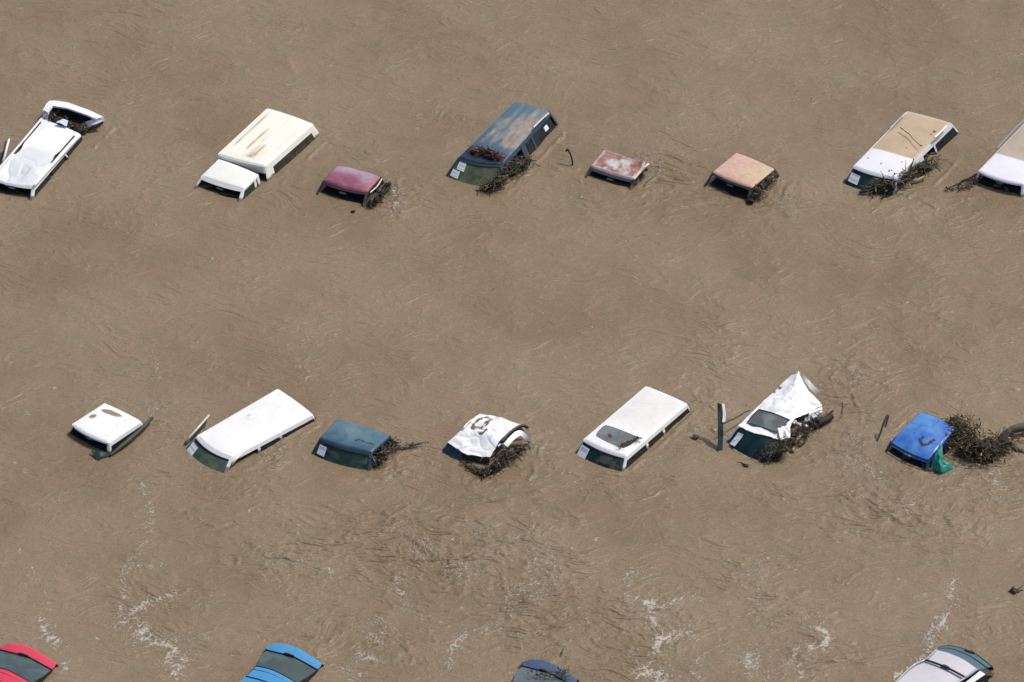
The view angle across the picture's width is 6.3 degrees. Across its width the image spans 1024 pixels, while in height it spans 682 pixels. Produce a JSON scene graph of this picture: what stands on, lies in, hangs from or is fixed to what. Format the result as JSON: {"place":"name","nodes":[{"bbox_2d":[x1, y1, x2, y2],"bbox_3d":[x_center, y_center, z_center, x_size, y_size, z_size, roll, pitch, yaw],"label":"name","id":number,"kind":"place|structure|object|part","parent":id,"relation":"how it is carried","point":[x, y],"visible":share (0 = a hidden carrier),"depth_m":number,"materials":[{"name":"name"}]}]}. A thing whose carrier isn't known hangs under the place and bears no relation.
{"place":"outdoors","nodes":[
{"label":"outdoors","id":0,"kind":"place"},
{"bbox_2d":[0,0,1023,681],"bbox_3d":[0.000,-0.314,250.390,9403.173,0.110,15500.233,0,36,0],"label":"water","id":1,"kind":"structure","parent":0,"point":[558,304],"depth_m":250.13,"materials":[{"name":"brown liquid"}]},
{"bbox_2d":[0,643,58,681],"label":"red sedan","id":2,"kind":"object","parent":1,"relation":"in","point":[21,663],"visible":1,"depth_m":238.25,"materials":[{"name":"paint"}]},
{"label":"rear window","id":3,"kind":"part","parent":2,"relation":"part of","materials":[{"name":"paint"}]},
{"bbox_2d":[0,100,103,200],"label":"wrecked van","id":4,"kind":"object","parent":1,"relation":"on","point":[41,151],"visible":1,"depth_m":256.70,"materials":[{"name":"paint"}]},
{"bbox_2d":[0,139,9,163],"bbox_3d":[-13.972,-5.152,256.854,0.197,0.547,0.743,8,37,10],"label":"broken door frame","id":5,"kind":"object","parent":4,"relation":"in","point":[4,153],"visible":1,"depth_m":256.70,"materials":[{"name":"paint"}]},
{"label":"side window","id":6,"kind":"part","parent":4,"relation":"part of","materials":[{"name":"black glass"}]},
{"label":"side window","id":7,"kind":"part","parent":4,"relation":"part of","materials":[{"name":"black glass"}]},
{"bbox_2d":[41,109,91,132],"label":"drift heap","id":8,"kind":"object","parent":4,"relation":"in","point":[76,127],"visible":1,"depth_m":257.75,"materials":[{"name":"brown plant"}]},
{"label":"side window","id":9,"kind":"part","parent":4,"relation":"part of","materials":[{"name":"black glass"}]},
{"bbox_2d":[91,451,109,460],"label":"dark wedge panel","id":10,"kind":"object","parent":1,"relation":"on","point":[98,455],"visible":1,"depth_m":245.76,"materials":[{"name":"grey glass"}]},
{"bbox_2d":[68,403,153,456],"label":"mud patched white cab","id":11,"kind":"object","parent":1,"relation":"on","point":[112,430],"visible":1,"depth_m":246.41,"materials":[{"name":"paint"}]},
{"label":"side window","id":12,"kind":"part","parent":11,"relation":"part of","materials":[{"name":"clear glass"}]},
{"bbox_2d":[184,389,315,472],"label":"white minivan","id":13,"kind":"object","parent":1,"relation":"in","point":[262,424],"visible":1,"depth_m":246.34,"materials":[{"name":"paint"}]},
{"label":"side window","id":14,"kind":"part","parent":13,"relation":"part of","materials":[{"name":"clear glass"}]},
{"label":"side window","id":15,"kind":"part","parent":13,"relation":"part of","materials":[{"name":"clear glass"}]},
{"bbox_2d":[194,109,319,201],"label":"camper pickup","id":16,"kind":"object","parent":1,"relation":"in","point":[270,143],"visible":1,"depth_m":256.43,"materials":[{"name":"paint"}]},
{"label":"side window","id":17,"kind":"part","parent":16,"relation":"part of","materials":[{"name":"grey glass"}]},
{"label":"shell window","id":18,"kind":"part","parent":16,"relation":"part of","materials":[{"name":"black glass"}]},
{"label":"shell window","id":19,"kind":"part","parent":16,"relation":"part of","materials":[{"name":"black glass"}]},
{"bbox_2d":[240,643,323,681],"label":"light blue sedan","id":20,"kind":"object","parent":1,"relation":"in","point":[278,662],"visible":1,"depth_m":238.12,"materials":[{"name":"paint"}]},
{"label":"rear window","id":21,"kind":"part","parent":20,"relation":"part of","materials":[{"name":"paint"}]},
{"bbox_2d":[316,165,384,207],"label":"maroon pickup cab","id":22,"kind":"object","parent":1,"relation":"on","point":[350,184],"visible":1,"depth_m":255.46,"materials":[{"name":"paint"}]},
{"bbox_2d":[312,419,391,470],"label":"teal blue cab","id":23,"kind":"object","parent":1,"relation":"on","point":[347,444],"visible":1,"depth_m":245.74,"materials":[{"name":"paint"}]},
{"bbox_2d":[365,179,394,208],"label":"drift heap","id":24,"kind":"object","parent":1,"relation":"in","point":[386,187],"visible":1,"depth_m":255.15,"materials":[{"name":"brown plant"}]},
{"bbox_2d":[366,437,401,469],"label":"drift heap","id":25,"kind":"object","parent":1,"relation":"on","point":[383,453],"visible":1,"depth_m":245.56,"materials":[{"name":"brown plant"}]},
{"bbox_2d":[391,442,428,450],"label":"drift branch","id":26,"kind":"object","parent":1,"relation":"on","point":[406,446],"visible":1,"depth_m":246.10,"materials":[{"name":"brown wood"}]},
{"bbox_2d":[460,460,492,477],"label":"drift heap","id":27,"kind":"object","parent":1,"relation":"in","point":[471,467],"visible":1,"depth_m":245.32,"materials":[{"name":"brown plant"}]},
{"bbox_2d":[442,413,530,464],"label":"crushed white car","id":28,"kind":"object","parent":1,"relation":"in","point":[478,437],"visible":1,"depth_m":245.94,"materials":[{"name":"paint"}]},
{"bbox_2d":[476,155,524,194],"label":"drift heap","id":29,"kind":"object","parent":1,"relation":"on","point":[495,182],"visible":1,"depth_m":255.61,"materials":[{"name":"brown wood"}]},
{"bbox_2d":[446,102,558,186],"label":"dark blue suv","id":30,"kind":"object","parent":1,"relation":"in","point":[512,130],"visible":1,"depth_m":256.81,"materials":[{"name":"paint"}]},
{"bbox_2d":[467,144,505,161],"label":"drift mound","id":31,"kind":"object","parent":30,"relation":"on","point":[486,151],"visible":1,"depth_m":256.06,"materials":[{"name":"brown plant"}]},
{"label":"side window","id":32,"kind":"part","parent":30,"relation":"part of","materials":[{"name":"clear glass"}]},
{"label":"side window","id":33,"kind":"part","parent":30,"relation":"part of","materials":[{"name":"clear glass"}]},
{"bbox_2d":[474,439,534,479],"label":"drift heap","id":34,"kind":"object","parent":1,"relation":"on","point":[504,458],"visible":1,"depth_m":245.41,"materials":[{"name":"brown plant"}]},
{"bbox_2d":[506,153,540,177],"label":"drift heap","id":35,"kind":"object","parent":1,"relation":"on","point":[527,161],"visible":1,"depth_m":256.29,"materials":[{"name":"brown wood"}]},
{"bbox_2d":[511,659,578,681],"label":"muddy blue sedan","id":36,"kind":"object","parent":1,"relation":"in","point":[521,674],"visible":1,"depth_m":238.02,"materials":[{"name":"paint"}]},
{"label":"rear window","id":37,"kind":"part","parent":36,"relation":"part of","materials":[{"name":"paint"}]},
{"bbox_2d":[527,667,575,679],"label":"drift on muddy car","id":38,"kind":"object","parent":36,"relation":"on","point":[547,674],"visible":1,"depth_m":237.71,"materials":[{"name":"brown wood"}]},
{"bbox_2d":[565,148,572,165],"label":"bent black strip","id":39,"kind":"object","parent":1,"relation":"in","point":[567,149],"visible":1,"depth_m":256.51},
{"bbox_2d":[584,150,649,189],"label":"rusty car","id":40,"kind":"object","parent":1,"relation":"in","point":[614,168],"visible":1,"depth_m":256.12,"materials":[{"name":"paint"}]},
{"bbox_2d":[575,386,690,471],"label":"white sunroof suv","id":41,"kind":"object","parent":1,"relation":"in","point":[651,417],"visible":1,"depth_m":246.31,"materials":[{"name":"paint"}]},
{"bbox_2d":[615,435,642,447],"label":"drift on sunroof","id":42,"kind":"object","parent":41,"relation":"on","point":[635,438],"visible":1,"depth_m":245.70,"materials":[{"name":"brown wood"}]},
{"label":"side window","id":43,"kind":"part","parent":41,"relation":"part of","materials":[{"name":"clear glass"}]},
{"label":"side window","id":44,"kind":"part","parent":41,"relation":"part of","materials":[{"name":"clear glass"}]},
{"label":"side window","id":45,"kind":"part","parent":41,"relation":"part of","materials":[{"name":"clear glass"}]},
{"bbox_2d":[628,174,644,185],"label":"drift heap","id":46,"kind":"object","parent":1,"relation":"in","point":[637,180],"visible":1,"depth_m":255.83,"materials":[{"name":"brown wood"}]},
{"bbox_2d":[689,434,702,439],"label":"floating debris","id":47,"kind":"object","parent":1,"relation":"on","point":[695,436],"visible":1,"depth_m":246.45,"materials":[{"name":"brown wood"}]},
{"bbox_2d":[716,403,725,451],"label":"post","id":48,"kind":"object","parent":1,"relation":"in","point":[721,420],"visible":1,"depth_m":246.09,"materials":[{"name":"paint"}]},
{"bbox_2d":[723,410,749,423],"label":"branch","id":49,"kind":"object","parent":1,"relation":"on","point":[736,417],"visible":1,"depth_m":246.69,"materials":[{"name":"brown wood"}]},
{"bbox_2d":[704,153,779,203],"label":"peach pickup cab","id":50,"kind":"object","parent":1,"relation":"on","point":[737,174],"visible":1,"depth_m":255.73,"materials":[{"name":"paint"}]},
{"bbox_2d":[744,174,778,206],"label":"drift heap","id":51,"kind":"object","parent":1,"relation":"on","point":[756,193],"visible":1,"depth_m":255.24,"materials":[{"name":"brown plant"}]},
{"bbox_2d":[726,371,821,462],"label":"torn white suv","id":52,"kind":"object","parent":1,"relation":"in","point":[781,407],"visible":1,"depth_m":246.59,"materials":[{"name":"paint"}]},
{"bbox_2d":[751,433,794,462],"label":"drift heap","id":53,"kind":"object","parent":52,"relation":"on","point":[780,448],"visible":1,"depth_m":245.65,"materials":[{"name":"brown plant"}]},
{"bbox_2d":[786,413,823,453],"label":"drift heap","id":54,"kind":"object","parent":1,"relation":"on","point":[797,434],"visible":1,"depth_m":246.30,"materials":[{"name":"brown wood"}]},
{"bbox_2d":[805,401,843,429],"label":"drift log","id":55,"kind":"object","parent":1,"relation":"on","point":[827,417],"visible":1,"depth_m":246.89,"materials":[{"name":"brown wood"}]},
{"bbox_2d":[876,414,888,441],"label":"leaning pole","id":56,"kind":"object","parent":1,"relation":"in","point":[885,420],"visible":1,"depth_m":246.35,"materials":[{"name":"grey wood"}]},
{"bbox_2d":[843,112,958,194],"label":"silted white suv","id":57,"kind":"object","parent":1,"relation":"in","point":[894,147],"visible":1,"depth_m":256.56,"materials":[{"name":"paint"}]},
{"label":"side window","id":58,"kind":"part","parent":57,"relation":"part of","materials":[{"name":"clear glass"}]},
{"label":"side window","id":59,"kind":"part","parent":57,"relation":"part of","materials":[{"name":"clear glass"}]},
{"bbox_2d":[859,153,947,198],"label":"drift heap","id":60,"kind":"object","parent":1,"relation":"on","point":[923,166],"visible":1,"depth_m":255.63,"materials":[{"name":"brown wood"}]},
{"bbox_2d":[885,412,957,471],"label":"bright blue cab","id":61,"kind":"object","parent":1,"relation":"on","point":[920,437],"visible":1,"depth_m":245.89,"materials":[{"name":"paint"}]},
{"bbox_2d":[931,443,955,473],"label":"green tarpaulin scrap","id":62,"kind":"object","parent":61,"relation":"hanging from","point":[940,464],"visible":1,"depth_m":245.26,"materials":[{"name":"teal plastic"}]},
{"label":"side window","id":63,"kind":"part","parent":61,"relation":"part of","materials":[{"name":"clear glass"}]},
{"bbox_2d":[917,461,936,472],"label":"drift heap","id":64,"kind":"object","parent":1,"relation":"in","point":[923,463],"visible":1,"depth_m":245.39,"materials":[{"name":"brown plant"}]},
{"bbox_2d":[895,645,993,681],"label":"silver wagon","id":65,"kind":"object","parent":1,"relation":"on","point":[948,663],"visible":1,"depth_m":237.77,"materials":[{"name":"paint"}]},
{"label":"side window","id":66,"kind":"part","parent":65,"relation":"part of","materials":[{"name":"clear glass"}]},
{"bbox_2d":[945,173,983,191],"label":"drift branch","id":67,"kind":"object","parent":1,"relation":"on","point":[970,178],"visible":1,"depth_m":255.77,"materials":[{"name":"brown wood"}]},
{"bbox_2d":[941,400,1023,468],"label":"brushwood heap","id":68,"kind":"object","parent":1,"relation":"in","point":[973,445],"visible":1,"depth_m":245.75,"materials":[{"name":"brown wood"}]},
{"bbox_2d":[975,120,1023,196],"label":"half silted white wagon","id":69,"kind":"object","parent":1,"relation":"on","point":[1003,166],"visible":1,"depth_m":255.90,"materials":[{"name":"paint"}]},
{"bbox_2d":[999,422,1023,452],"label":"drift log","id":70,"kind":"object","parent":1,"relation":"on","point":[1013,429],"visible":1,"depth_m":246.29,"materials":[{"name":"brown wood"}]},
{"bbox_2d":[1008,585,1023,592],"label":"floating debris","id":71,"kind":"object","parent":1,"relation":"on","point":[1013,589],"visible":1,"depth_m":241.13,"materials":[{"name":"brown wood"}]}
]}

